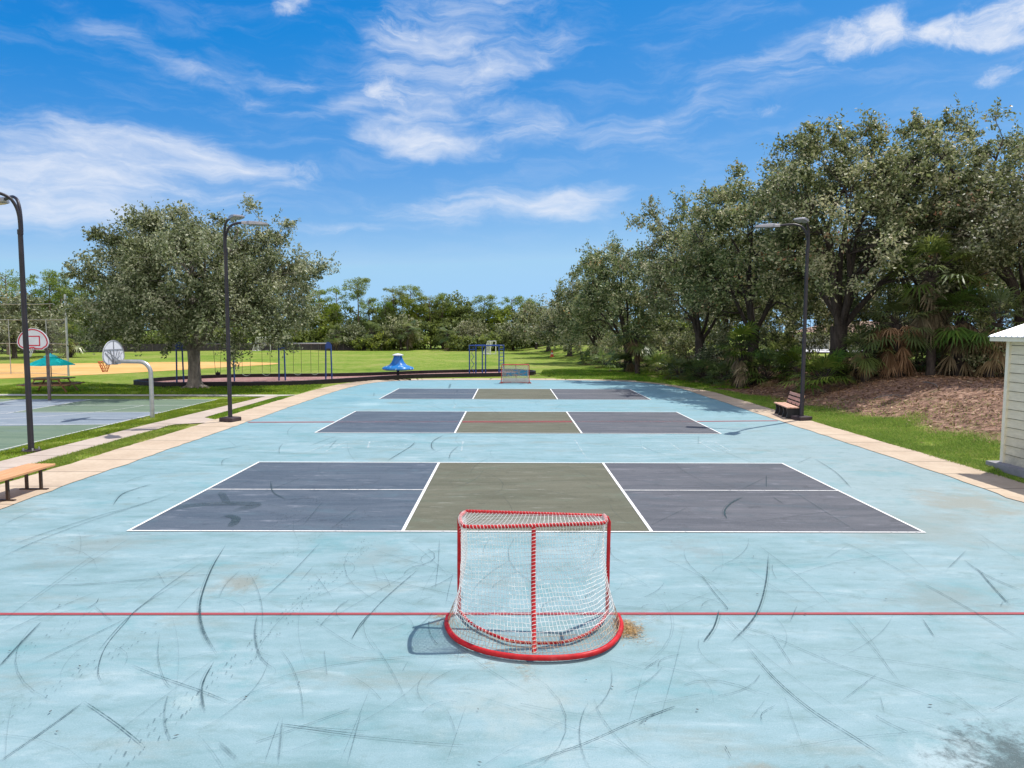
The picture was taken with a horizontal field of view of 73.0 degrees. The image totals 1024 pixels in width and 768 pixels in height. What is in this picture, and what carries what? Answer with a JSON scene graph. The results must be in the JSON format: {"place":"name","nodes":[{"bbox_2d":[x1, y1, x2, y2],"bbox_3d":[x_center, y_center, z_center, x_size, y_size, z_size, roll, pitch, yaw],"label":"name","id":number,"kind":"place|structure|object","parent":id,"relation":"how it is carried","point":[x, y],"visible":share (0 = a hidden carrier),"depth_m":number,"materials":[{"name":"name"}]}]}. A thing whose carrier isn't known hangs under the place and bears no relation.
{"place":"outdoors","nodes":[
{"label":"outdoors","id":0,"kind":"place"},
{"bbox_2d":[0,397,259,460],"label":"grass strip","id":1,"kind":"object","parent":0,"point":[178,412],"depth_m":24.23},
{"bbox_2d":[0,396,277,470],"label":"side path","id":2,"kind":"structure","parent":0,"point":[197,417],"depth_m":21.86,"materials":[{"name":"concrete"}]},
{"bbox_2d":[0,394,288,395],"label":"cross path","id":3,"kind":"structure","parent":0,"point":[133,395],"depth_m":35.72,"materials":[{"name":"concrete"}]},
{"bbox_2d":[0,380,322,394],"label":"lawn grass","id":4,"kind":"structure","parent":0,"point":[110,388],"depth_m":38.73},
{"bbox_2d":[0,380,1023,767],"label":"hockey rink","id":5,"kind":"structure","parent":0,"point":[290,572],"depth_m":8.81,"materials":[{"name":"paint"}]},
{"bbox_2d":[500,364,530,383],"bbox_3d":[0.230,-0.683,44.762,2.056,1.237,1.328,0,4,1],"label":"hockey goal","id":6,"kind":"object","parent":5,"relation":"on","point":[515,380],"visible":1,"depth_m":44.79,"materials":[{"name":"fabric"}]},
{"bbox_2d":[444,509,623,660],"bbox_3d":[0.253,2.162,7.659,2.056,1.240,1.328,0,4,0],"label":"hockey goal","id":7,"kind":"object","parent":5,"relation":"on","point":[510,524],"visible":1,"depth_m":7.60,"materials":[{"name":"red metal"}]},
{"bbox_2d":[0,330,1023,508],"bbox_3d":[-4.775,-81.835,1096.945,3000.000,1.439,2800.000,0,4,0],"label":"lawn","id":8,"kind":"structure","parent":0,"point":[538,360],"depth_m":48.96,"materials":[{"name":"plant"}]},
{"bbox_2d":[0,284,21,346],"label":"oak tree","id":9,"kind":"object","parent":8,"relation":"on","point":[4,327],"visible":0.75,"depth_m":76.55,"materials":[{"name":"green plant"}]},
{"bbox_2d":[0,268,26,354],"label":"pine tree","id":10,"kind":"object","parent":8,"relation":"on","point":[13,290],"visible":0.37,"depth_m":91.06,"materials":[{"name":"green plant"}]},
{"bbox_2d":[0,192,41,452],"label":"lamp post","id":11,"kind":"object","parent":8,"relation":"on","point":[5,199],"visible":1,"depth_m":18.95,"materials":[{"name":"brown metal"}]},
{"bbox_2d":[2,277,50,352],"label":"pine tree","id":12,"kind":"object","parent":8,"relation":"on","point":[40,293],"visible":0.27,"depth_m":96.86,"materials":[{"name":"green plant"}]},
{"bbox_2d":[0,290,58,358],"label":"oak tree","id":13,"kind":"object","parent":8,"relation":"on","point":[32,319],"visible":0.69,"depth_m":79.30,"materials":[{"name":"green plant"}]},
{"bbox_2d":[6,297,82,357],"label":"oak tree","id":14,"kind":"object","parent":8,"relation":"on","point":[57,318],"visible":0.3,"depth_m":84.62,"materials":[{"name":"green plant"}]},
{"bbox_2d":[27,269,70,352],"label":"pine tree","id":15,"kind":"object","parent":8,"relation":"on","point":[53,296],"visible":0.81,"depth_m":98.60,"materials":[{"name":"green plant"}]},
{"bbox_2d":[16,377,84,392],"bbox_3d":[-24.771,0.056,37.258,2.500,0.786,2.200,0,4,-7],"label":"picnic table","id":16,"kind":"object","parent":8,"relation":"on","point":[44,383],"visible":0.89,"depth_m":37.18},
{"bbox_2d":[30,353,74,391],"bbox_3d":[-24.769,-0.552,37.211,2.229,2.220,2.229,1,4,11],"label":"patio umbrella","id":17,"kind":"object","parent":16,"relation":"on","point":[55,360],"visible":0.84,"depth_m":36.73,"materials":[{"name":"fabric"}]},
{"bbox_2d":[39,275,80,351],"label":"pine tree","id":18,"kind":"object","parent":8,"relation":"on","point":[61,293],"visible":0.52,"depth_m":99.97,"materials":[{"name":"green plant"}]},
{"bbox_2d":[49,321,94,356],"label":"cabbage palm","id":19,"kind":"object","parent":8,"relation":"on","point":[73,346],"visible":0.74,"depth_m":82.94,"materials":[{"name":"green plant"}]},
{"bbox_2d":[0,423,188,483],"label":"grass strip","id":20,"kind":"object","parent":8,"relation":"on","point":[58,461],"depth_m":19.80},
{"bbox_2d":[0,399,218,450],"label":"basketball court","id":21,"kind":"object","parent":8,"relation":"on","point":[53,418],"visible":0.93,"depth_m":27.62,"materials":[{"name":"green"}]},
{"bbox_2d":[17,328,51,399],"bbox_3d":[-22.011,-0.862,32.109,1.310,3.441,1.327,4,6,40],"label":"basketball hoop","id":22,"kind":"object","parent":21,"relation":"on","point":[38,339],"visible":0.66,"depth_m":31.82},
{"bbox_2d":[97,340,154,417],"bbox_3d":[-14.953,-0.182,26.508,1.944,2.992,1.299,2,5,25],"label":"basketball hoop","id":23,"kind":"object","parent":8,"relation":"on","point":[113,353],"visible":1,"depth_m":26.57,"materials":[{"name":"metal"}]},
{"bbox_2d":[0,362,277,378],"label":"baseball infield","id":24,"kind":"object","parent":8,"relation":"on","point":[85,369],"visible":0.77,"depth_m":60.37,"materials":[{"name":"soil"}]},
{"bbox_2d":[0,294,69,375],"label":"backstop","id":25,"kind":"object","parent":24,"relation":"on","point":[66,349],"visible":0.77,"depth_m":51.10,"materials":[{"name":"metal"}]},
{"bbox_2d":[48,192,340,388],"bbox_3d":[-17.239,-5.412,40.911,15.711,11.694,14.507,-4,6,-42],"label":"oak tree","id":26,"kind":"object","parent":8,"relation":"on","point":[137,286],"visible":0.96,"depth_m":37.26,"materials":[{"name":"green plant"}]},
{"bbox_2d":[78,343,365,352],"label":"field fence","id":27,"kind":"object","parent":8,"relation":"on","point":[158,347],"visible":0.54,"depth_m":110.30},
{"bbox_2d":[207,396,286,418],"bbox_3d":[-11.543,0.979,30.712,0.794,0.075,9.240,0,4,0],"label":"grass strip","id":28,"kind":"object","parent":8,"relation":"on","point":[224,414],"depth_m":30.09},
{"bbox_2d":[156,372,500,381],"bbox_3d":[-10.513,-0.385,48.170,27.777,0.001,8.444,-2,5,-23],"label":"mulch bed","id":29,"kind":"object","parent":8,"relation":"on","point":[254,379],"visible":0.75,"depth_m":47.66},
{"bbox_2d":[175,342,332,381],"bbox_3d":[-16.754,-1.456,45.375,9.654,2.585,0.204,-1,5,-18],"label":"swing set","id":30,"kind":"object","parent":29,"relation":"on","point":[328,345],"visible":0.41,"depth_m":45.83,"materials":[{"name":"metal"}]},
{"bbox_2d":[382,353,413,374],"bbox_3d":[-8.225,-1.334,49.910,2.310,1.740,2.119,0,4,0],"label":"playground spinner","id":31,"kind":"object","parent":29,"relation":"on","point":[397,364],"visible":1,"depth_m":49.46,"materials":[{"name":"blue plastic"}]},
{"bbox_2d":[469,345,503,372],"bbox_3d":[-1.937,-1.840,53.032,2.700,2.312,0.945,0,4,0],"label":"climbing frame","id":32,"kind":"object","parent":29,"relation":"on","point":[499,360],"visible":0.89,"depth_m":52.65,"materials":[{"name":"metal"}]},
{"bbox_2d":[133,369,535,386],"bbox_3d":[-10.513,-0.470,48.163,27.956,0.290,8.624,-2,5,-23],"label":"playground border","id":33,"kind":"object","parent":8,"relation":"on","point":[394,375],"visible":0.75,"depth_m":48.78,"materials":[{"name":"black plastic"}]},
{"bbox_2d":[317,285,356,329],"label":"pine tree","id":34,"kind":"object","parent":8,"relation":"on","point":[335,307],"visible":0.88,"depth_m":122.93,"materials":[{"name":"green plant"}]},
{"bbox_2d":[325,314,368,346],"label":"oak tree","id":35,"kind":"object","parent":8,"relation":"on","point":[352,334],"visible":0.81,"depth_m":116.27,"materials":[{"name":"green plant"}]},
{"bbox_2d":[341,277,370,323],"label":"pine tree","id":36,"kind":"object","parent":8,"relation":"on","point":[360,289],"visible":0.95,"depth_m":124.53,"materials":[{"name":"green plant"}]},
{"bbox_2d":[0,290,722,353],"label":"woods","id":37,"kind":"object","parent":8,"relation":"on","point":[464,311],"visible":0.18,"depth_m":124.12,"materials":[{"name":"green plant"}]},
{"bbox_2d":[349,333,374,350],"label":"shrub","id":38,"kind":"object","parent":8,"relation":"on","point":[355,344],"visible":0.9,"depth_m":114.36,"materials":[{"name":"green plant"}]},
{"bbox_2d":[355,297,384,348],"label":"pine tree","id":39,"kind":"object","parent":8,"relation":"on","point":[365,306],"visible":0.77,"depth_m":126.06,"materials":[{"name":"green plant"}]},
{"bbox_2d":[366,332,396,350],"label":"shrub","id":40,"kind":"object","parent":8,"relation":"on","point":[377,341],"visible":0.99,"depth_m":114.72,"materials":[{"name":"green plant"}]},
{"bbox_2d":[381,286,407,348],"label":"pine tree","id":41,"kind":"object","parent":8,"relation":"on","point":[397,293],"visible":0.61,"depth_m":126.00,"materials":[{"name":"green plant"}]},
{"bbox_2d":[378,311,423,349],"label":"oak tree","id":42,"kind":"object","parent":8,"relation":"on","point":[390,333],"visible":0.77,"depth_m":117.60,"materials":[{"name":"green plant"}]},
{"bbox_2d":[396,317,421,350],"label":"cabbage palm","id":43,"kind":"object","parent":8,"relation":"on","point":[407,343],"visible":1,"depth_m":116.14,"materials":[{"name":"green plant"}]},
{"bbox_2d":[398,284,424,320],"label":"pine tree","id":44,"kind":"object","parent":8,"relation":"on","point":[414,300],"visible":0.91,"depth_m":125.38,"materials":[{"name":"green plant"}]},
{"bbox_2d":[412,295,443,348],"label":"pine tree","id":45,"kind":"object","parent":8,"relation":"on","point":[426,303],"visible":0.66,"depth_m":126.82,"materials":[{"name":"green plant"}]},
{"bbox_2d":[445,330,474,350],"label":"shrub","id":46,"kind":"object","parent":8,"relation":"on","point":[455,339],"visible":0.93,"depth_m":114.40,"materials":[{"name":"green plant"}]},
{"bbox_2d":[448,318,490,348],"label":"oak tree","id":47,"kind":"object","parent":8,"relation":"on","point":[468,326],"visible":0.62,"depth_m":118.86,"materials":[{"name":"green plant"}]},
{"bbox_2d":[471,294,497,328],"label":"pine tree","id":48,"kind":"object","parent":8,"relation":"on","point":[488,298],"visible":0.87,"depth_m":128.33,"materials":[{"name":"green plant"}]},
{"bbox_2d":[490,329,517,350],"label":"shrub","id":49,"kind":"object","parent":8,"relation":"on","point":[506,343],"visible":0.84,"depth_m":115.98,"materials":[{"name":"green plant"}]},
{"bbox_2d":[493,317,528,349],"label":"oak tree","id":50,"kind":"object","parent":8,"relation":"on","point":[506,326],"visible":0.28,"depth_m":119.86,"materials":[{"name":"green plant"}]},
{"bbox_2d":[498,295,525,322],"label":"pine tree","id":51,"kind":"object","parent":8,"relation":"on","point":[516,299],"visible":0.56,"depth_m":131.15,"materials":[{"name":"green plant"}]},
{"bbox_2d":[0,378,1023,508],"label":"rink walk","id":52,"kind":"structure","parent":8,"relation":"on","point":[56,478],"depth_m":19.47,"materials":[{"name":"concrete"}]},
{"bbox_2d":[0,463,54,500],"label":"backless bench","id":53,"kind":"object","parent":52,"relation":"on","point":[7,475],"visible":1,"depth_m":14.23,"materials":[{"name":"wood"}]},
{"bbox_2d":[219,214,267,421],"bbox_3d":[-9.901,-2.250,24.891,1.725,7.335,2.322,1,4,6],"label":"lamp post","id":54,"kind":"object","parent":52,"relation":"on","point":[229,418],"visible":1,"depth_m":25.25,"materials":[{"name":"brown metal"}]},
{"bbox_2d":[754,217,811,420],"bbox_3d":[10.461,-2.365,26.305,1.725,7.485,2.322,-2,5,-29],"label":"lamp post","id":55,"kind":"object","parent":52,"relation":"on","point":[801,416],"visible":1,"depth_m":26.22,"materials":[{"name":"brown metal"}]},
{"bbox_2d":[774,391,805,418],"bbox_3d":[11.086,0.826,27.644,0.730,0.919,1.950,1,4,7],"label":"park bench","id":56,"kind":"object","parent":52,"relation":"on","point":[787,410],"visible":0.94,"depth_m":27.38,"materials":[{"name":"brown wood"}]},
{"bbox_2d":[511,295,583,351],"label":"oak tree","id":57,"kind":"object","parent":8,"relation":"on","point":[521,316],"visible":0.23,"depth_m":102.66,"materials":[{"name":"green plant"}]},
{"bbox_2d":[518,293,612,355],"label":"oak tree","id":58,"kind":"object","parent":8,"relation":"on","point":[548,325],"visible":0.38,"depth_m":86.67,"materials":[{"name":"green plant"}]},
{"bbox_2d":[560,334,601,358],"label":"shrub","id":59,"kind":"object","parent":8,"relation":"on","point":[579,346],"visible":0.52,"depth_m":79.08,"materials":[{"name":"green plant"}]},
{"bbox_2d":[540,264,634,362],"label":"oak tree","id":60,"kind":"object","parent":8,"relation":"on","point":[566,294],"visible":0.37,"depth_m":71.77,"materials":[{"name":"green plant"}]},
{"bbox_2d":[588,348,621,368],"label":"saw palmetto","id":61,"kind":"object","parent":8,"relation":"on","point":[601,353],"visible":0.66,"depth_m":63.03,"materials":[{"name":"green plant"}]},
{"bbox_2d":[588,334,624,366],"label":"shrub","id":62,"kind":"object","parent":8,"relation":"on","point":[603,347],"visible":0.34,"depth_m":65.32,"materials":[{"name":"green plant"}]},
{"bbox_2d":[603,350,643,371],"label":"saw palmetto","id":63,"kind":"object","parent":8,"relation":"on","point":[622,356],"visible":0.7,"depth_m":57.56,"materials":[{"name":"green plant"}]},
{"bbox_2d":[563,230,686,370],"bbox_3d":[9.482,-6.815,57.483,10.530,12.185,10.335,0,4,0],"label":"oak tree","id":64,"kind":"object","parent":8,"relation":"on","point":[590,297],"visible":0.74,"depth_m":56.07,"materials":[{"name":"green plant"}]},
{"bbox_2d":[606,316,661,373],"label":"cabbage palm","id":65,"kind":"object","parent":8,"relation":"on","point":[635,347],"visible":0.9,"depth_m":54.48,"materials":[{"name":"green plant"}]},
{"bbox_2d":[638,349,679,376],"bbox_3d":[11.381,-1.282,52.321,3.631,2.938,3.582,-3,6,-38],"label":"saw palmetto","id":66,"kind":"object","parent":8,"relation":"on","point":[655,361],"visible":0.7,"depth_m":52.30,"materials":[{"name":"green plant"}]},
{"bbox_2d":[638,322,690,358],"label":"shrub","id":67,"kind":"object","parent":8,"relation":"on","point":[681,328],"visible":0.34,"depth_m":59.43,"materials":[{"name":"green plant"}]},
{"bbox_2d":[655,355,701,379],"bbox_3d":[11.742,-0.870,48.649,3.340,2.842,3.593,0,4,-3],"label":"saw palmetto","id":68,"kind":"object","parent":8,"relation":"on","point":[675,364],"visible":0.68,"depth_m":48.44,"materials":[{"name":"green plant"}]},
{"bbox_2d":[652,327,712,364],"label":"shrub","id":69,"kind":"object","parent":8,"relation":"on","point":[681,346],"visible":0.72,"depth_m":54.02,"materials":[{"name":"green plant"}]},
{"bbox_2d":[610,195,792,376],"bbox_3d":[12.612,-6.734,48.962,11.313,13.210,12.184,-3,5,-36],"label":"oak tree","id":70,"kind":"object","parent":8,"relation":"on","point":[658,230],"visible":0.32,"depth_m":48.31,"materials":[{"name":"green plant"}]},
{"bbox_2d":[679,356,724,383],"bbox_3d":[12.848,-0.599,46.087,3.604,2.610,3.136,-3,5,-34],"label":"saw palmetto","id":71,"kind":"object","parent":8,"relation":"on","point":[703,372],"visible":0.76,"depth_m":45.79,"materials":[{"name":"green plant"}]},
{"bbox_2d":[683,307,738,344],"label":"shrub","id":72,"kind":"object","parent":8,"relation":"on","point":[703,322],"visible":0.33,"depth_m":57.67,"materials":[{"name":"green plant"}]},
{"bbox_2d":[690,327,739,373],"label":"shrub","id":73,"kind":"object","parent":8,"relation":"on","point":[707,353],"visible":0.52,"depth_m":47.47,"materials":[{"name":"green plant"}]},
{"bbox_2d":[703,358,744,385],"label":"bush","id":74,"kind":"object","parent":8,"relation":"on","point":[723,377],"visible":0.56,"depth_m":43.26,"materials":[{"name":"green plant"}]},
{"bbox_2d":[707,305,776,344],"bbox_3d":[17.888,-4.305,53.804,5.216,5.104,5.287,0,4,0],"label":"shrub","id":75,"kind":"object","parent":8,"relation":"on","point":[721,328],"visible":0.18,"depth_m":53.65,"materials":[{"name":"green plant"}]},
{"bbox_2d":[648,157,838,384],"bbox_3d":[14.181,-6.550,40.453,11.431,13.787,10.892,0,4,0],"label":"oak tree","id":76,"kind":"object","parent":8,"relation":"on","point":[702,258],"visible":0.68,"depth_m":39.61,"materials":[{"name":"green plant"}]},
{"bbox_2d":[712,319,774,387],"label":"cabbage palm","id":77,"kind":"object","parent":8,"relation":"on","point":[737,364],"visible":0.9,"depth_m":40.48,"materials":[{"name":"green plant"}]},
{"bbox_2d":[725,315,790,355],"bbox_3d":[17.548,-3.069,48.605,4.758,3.908,4.065,0,4,0],"label":"shrub","id":78,"kind":"object","parent":8,"relation":"on","point":[760,344],"visible":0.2,"depth_m":48.61,"materials":[{"name":"green plant"}]},
{"bbox_2d":[738,346,795,387],"bbox_3d":[14.963,-0.695,40.657,4.151,3.043,3.425,0,4,-7],"label":"saw palmetto","id":79,"kind":"object","parent":8,"relation":"on","point":[756,361],"visible":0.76,"depth_m":40.22,"materials":[{"name":"green plant"}]},
{"bbox_2d":[759,335,806,375],"bbox_3d":[16.838,-1.513,43.103,4.320,3.246,4.008,-1,5,-15],"label":"saw palmetto","id":80,"kind":"object","parent":8,"relation":"on","point":[773,346],"visible":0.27,"depth_m":42.46,"materials":[{"name":"green plant"}]},
{"bbox_2d":[755,301,814,355],"bbox_3d":[17.725,-3.217,45.538,4.246,4.604,4.558,0,4,0],"label":"shrub","id":81,"kind":"object","parent":8,"relation":"on","point":[775,333],"visible":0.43,"depth_m":45.17,"materials":[{"name":"green plant"}]},
{"bbox_2d":[711,245,868,351],"bbox_3d":[20.260,-6.442,52.057,11.624,9.649,10.966,0,4,0],"label":"oak tree","id":82,"kind":"object","parent":8,"relation":"on","point":[737,315],"visible":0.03,"depth_m":49.98,"materials":[{"name":"green plant"}]},
{"bbox_2d":[767,344,824,385],"bbox_3d":[16.017,-0.815,38.650,3.592,2.895,3.937,1,5,16],"label":"saw palmetto","id":83,"kind":"object","parent":8,"relation":"on","point":[789,358],"visible":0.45,"depth_m":38.46,"materials":[{"name":"green plant"}]},
{"bbox_2d":[773,287,866,356],"bbox_3d":[18.127,-3.234,40.966,4.530,5.138,4.433,-2,5,-21],"label":"shrub","id":84,"kind":"object","parent":8,"relation":"on","point":[820,322],"visible":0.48,"depth_m":41.15,"materials":[{"name":"green plant"}]},
{"bbox_2d":[679,357,1003,448],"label":"leaf litter","id":85,"kind":"object","parent":8,"relation":"on","point":[961,378],"visible":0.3,"depth_m":29.64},
{"bbox_2d":[775,346,859,394],"bbox_3d":[15.402,-0.457,34.762,4.431,3.047,4.480,-4,6,-41],"label":"saw palmetto","id":86,"kind":"object","parent":85,"relation":"on","point":[833,363],"visible":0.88,"depth_m":34.13,"materials":[{"name":"green plant"}]},
{"bbox_2d":[848,293,943,379],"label":"cabbage palm","id":87,"kind":"object","parent":85,"relation":"on","point":[894,336],"visible":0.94,"depth_m":32.62,"materials":[{"name":"green plant"}]},
{"bbox_2d":[807,290,878,352],"bbox_3d":[22.402,-4.091,47.268,5.905,5.711,5.081,0,4,0],"label":"shrub","id":88,"kind":"object","parent":8,"relation":"on","point":[848,328],"visible":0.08,"depth_m":46.38,"materials":[{"name":"green plant"}]},
{"bbox_2d":[820,344,880,380],"bbox_3d":[17.504,-0.906,35.556,3.130,2.466,3.392,-2,5,-26],"label":"saw palmetto","id":89,"kind":"object","parent":8,"relation":"on","point":[856,348],"visible":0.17,"depth_m":35.76,"materials":[{"name":"green plant"}]},
{"bbox_2d":[838,320,896,382],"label":"cabbage palm","id":90,"kind":"object","parent":8,"relation":"on","point":[867,362],"visible":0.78,"depth_m":33.23,"materials":[{"name":"green plant"}]},
{"bbox_2d":[827,280,913,354],"bbox_3d":[22.338,-3.788,43.057,5.285,5.751,4.919,3,5,28],"label":"shrub","id":91,"kind":"object","parent":8,"relation":"on","point":[855,301],"visible":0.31,"depth_m":42.19,"materials":[{"name":"green plant"}]},
{"bbox_2d":[726,103,1019,378],"bbox_3d":[18.161,-7.296,35.850,14.148,14.499,12.614,0,4,0],"label":"oak tree","id":92,"kind":"object","parent":8,"relation":"on","point":[847,172],"visible":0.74,"depth_m":33.88,"materials":[{"name":"green plant"}]},
{"bbox_2d":[802,248,968,329],"bbox_3d":[24.779,-5.910,45.606,11.325,9.608,9.131,0,4,0],"label":"oak tree","id":93,"kind":"object","parent":8,"relation":"on","point":[865,309],"visible":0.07,"depth_m":43.74,"materials":[{"name":"green plant"}]},
{"bbox_2d":[822,92,1023,369],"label":"oak tree","id":94,"kind":"object","parent":8,"relation":"on","point":[988,147],"visible":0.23,"depth_m":35.10,"materials":[{"name":"green plant"}]},
{"bbox_2d":[904,342,942,371],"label":"saw palmetto","id":95,"kind":"object","parent":8,"relation":"on","point":[919,361],"visible":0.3,"depth_m":35.62,"materials":[{"name":"green plant"}]},
{"bbox_2d":[869,230,998,376],"bbox_3d":[19.619,-3.646,32.466,5.485,6.978,5.173,3,5,36],"label":"cabbage palm","id":96,"kind":"object","parent":8,"relation":"on","point":[939,246],"visible":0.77,"depth_m":32.01,"materials":[{"name":"green plant"}]},
{"bbox_2d":[848,141,1023,374],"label":"oak tree","id":97,"kind":"object","parent":8,"relation":"on","point":[1009,221],"visible":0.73,"depth_m":31.82,"materials":[{"name":"green plant"}]},
{"bbox_2d":[885,243,1022,331],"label":"oak tree","id":98,"kind":"object","parent":8,"relation":"on","point":[990,284],"visible":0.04,"depth_m":42.41,"materials":[{"name":"green plant"}]},
{"bbox_2d":[902,282,1006,329],"bbox_3d":[26.435,-3.565,40.762,5.491,5.688,4.998,0,4,0],"label":"shrub","id":99,"kind":"object","parent":8,"relation":"on","point":[984,317],"visible":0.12,"depth_m":39.39,"materials":[{"name":"green plant"}]},
{"bbox_2d":[917,283,1009,376],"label":"cabbage palm","id":100,"kind":"object","parent":8,"relation":"on","point":[953,337],"visible":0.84,"depth_m":31.50,"materials":[{"name":"green plant"}]},
{"bbox_2d":[956,331,1005,377],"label":"shrub","id":101,"kind":"object","parent":8,"relation":"on","point":[970,359],"visible":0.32,"depth_m":31.33,"materials":[{"name":"green plant"}]},
{"bbox_2d":[950,275,1020,332],"bbox_3d":[27.656,-3.453,38.972,5.523,5.747,4.368,0,4,0],"label":"shrub","id":102,"kind":"object","parent":8,"relation":"on","point":[1002,306],"visible":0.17,"depth_m":38.95,"materials":[{"name":"green plant"}]},
{"bbox_2d":[956,285,1023,377],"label":"cabbage palm","id":103,"kind":"object","parent":8,"relation":"on","point":[990,368],"visible":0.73,"depth_m":30.85,"materials":[{"name":"green plant"}]},
{"bbox_2d":[986,324,1023,477],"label":"storage shed","id":104,"kind":"structure","parent":8,"relation":"on","point":[1011,461],"depth_m":16.94,"materials":[{"name":"wood"}]},
{"bbox_2d":[0,0,1023,331],"label":"sky","id":105,"kind":"structure","parent":0,"point":[469,147],"materials":[{"name":"blue"}]},
{"bbox_2d":[540,367,749,388],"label":"lawn grass","id":106,"kind":"structure","parent":0,"point":[593,373],"depth_m":51.49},
{"bbox_2d":[704,388,1023,482],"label":"bank grass","id":107,"kind":"structure","parent":0,"point":[958,446],"depth_m":22.64,"materials":[{"name":"plant"}]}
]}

